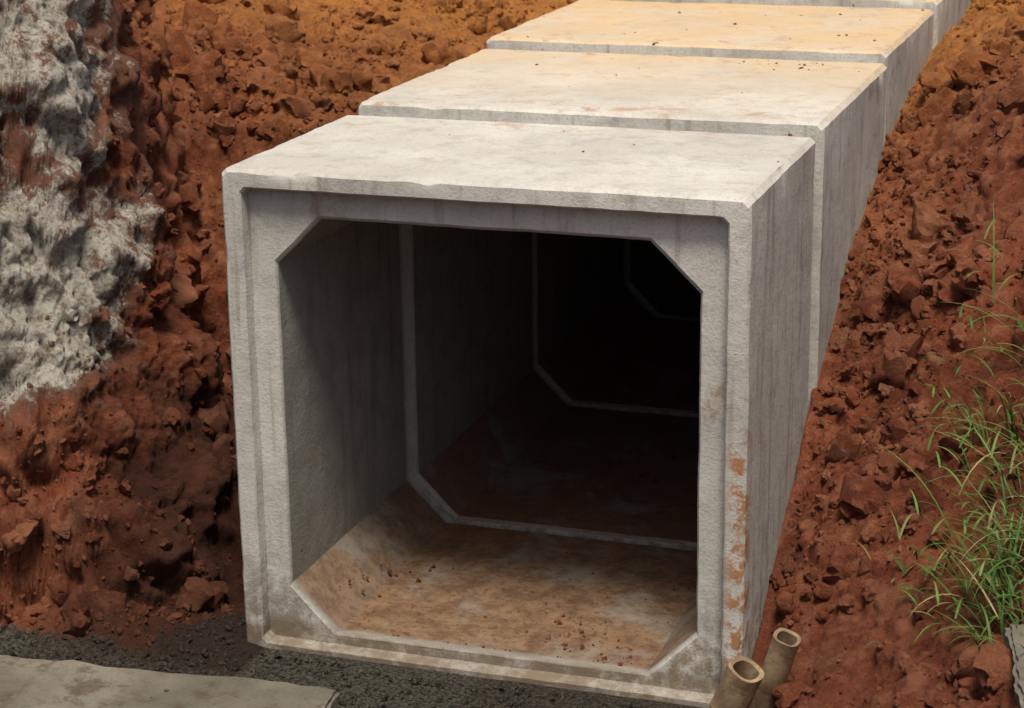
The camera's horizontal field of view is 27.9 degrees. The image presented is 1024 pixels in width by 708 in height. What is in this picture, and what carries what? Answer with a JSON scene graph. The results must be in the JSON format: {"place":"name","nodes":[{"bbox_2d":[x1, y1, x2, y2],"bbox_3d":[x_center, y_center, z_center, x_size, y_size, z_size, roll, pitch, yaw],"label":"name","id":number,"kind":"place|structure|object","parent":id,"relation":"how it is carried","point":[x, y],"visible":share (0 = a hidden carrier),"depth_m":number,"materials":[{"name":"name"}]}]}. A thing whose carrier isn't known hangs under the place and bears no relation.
{"place":"outdoors","nodes":[
{"label":"outdoors","id":0,"kind":"place"},
{"bbox_2d":[0,0,1023,707],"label":"ground","id":1,"kind":"structure","parent":0,"point":[62,124],"depth_m":7.58,"materials":[{"name":"soil"}]},
{"bbox_2d":[0,655,339,707],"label":"concrete kerb","id":2,"kind":"structure","parent":1,"relation":"on","point":[32,683],"depth_m":6.91,"materials":[{"name":"grey concrete"}]},
{"bbox_2d":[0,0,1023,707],"bbox_3d":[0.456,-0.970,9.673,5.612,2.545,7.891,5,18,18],"label":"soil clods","id":3,"kind":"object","parent":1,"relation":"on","point":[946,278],"visible":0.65,"depth_m":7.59,"materials":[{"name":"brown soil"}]},
{"bbox_2d":[222,0,970,707],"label":"box culvert","id":4,"kind":"object","parent":1,"relation":"on","point":[452,286],"visible":0.79,"depth_m":7.58,"materials":[{"name":"concrete"}]},
{"bbox_2d":[301,4,924,665],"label":"soil crumbs","id":5,"kind":"object","parent":4,"relation":"on","point":[607,466],"visible":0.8,"depth_m":7.73,"materials":[{"name":"brown soil"}]},
{"bbox_2d":[709,656,763,707],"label":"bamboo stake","id":6,"kind":"object","parent":1,"relation":"on","point":[740,682],"visible":1,"depth_m":6.37,"materials":[{"name":"beige wood"}]},
{"bbox_2d":[749,628,800,707],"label":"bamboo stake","id":7,"kind":"object","parent":1,"relation":"on","point":[780,655],"visible":0.87,"depth_m":6.46,"materials":[{"name":"beige wood"}]},
{"bbox_2d":[862,203,1023,651],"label":"grass","id":8,"kind":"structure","parent":1,"relation":"on","point":[1013,536],"depth_m":6.24,"materials":[{"name":"green plant"}]},
{"bbox_2d":[1004,624,1023,707],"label":"concrete block","id":9,"kind":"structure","parent":1,"relation":"on","point":[1013,634],"depth_m":5.66,"materials":[{"name":"grey concrete"}]}
]}

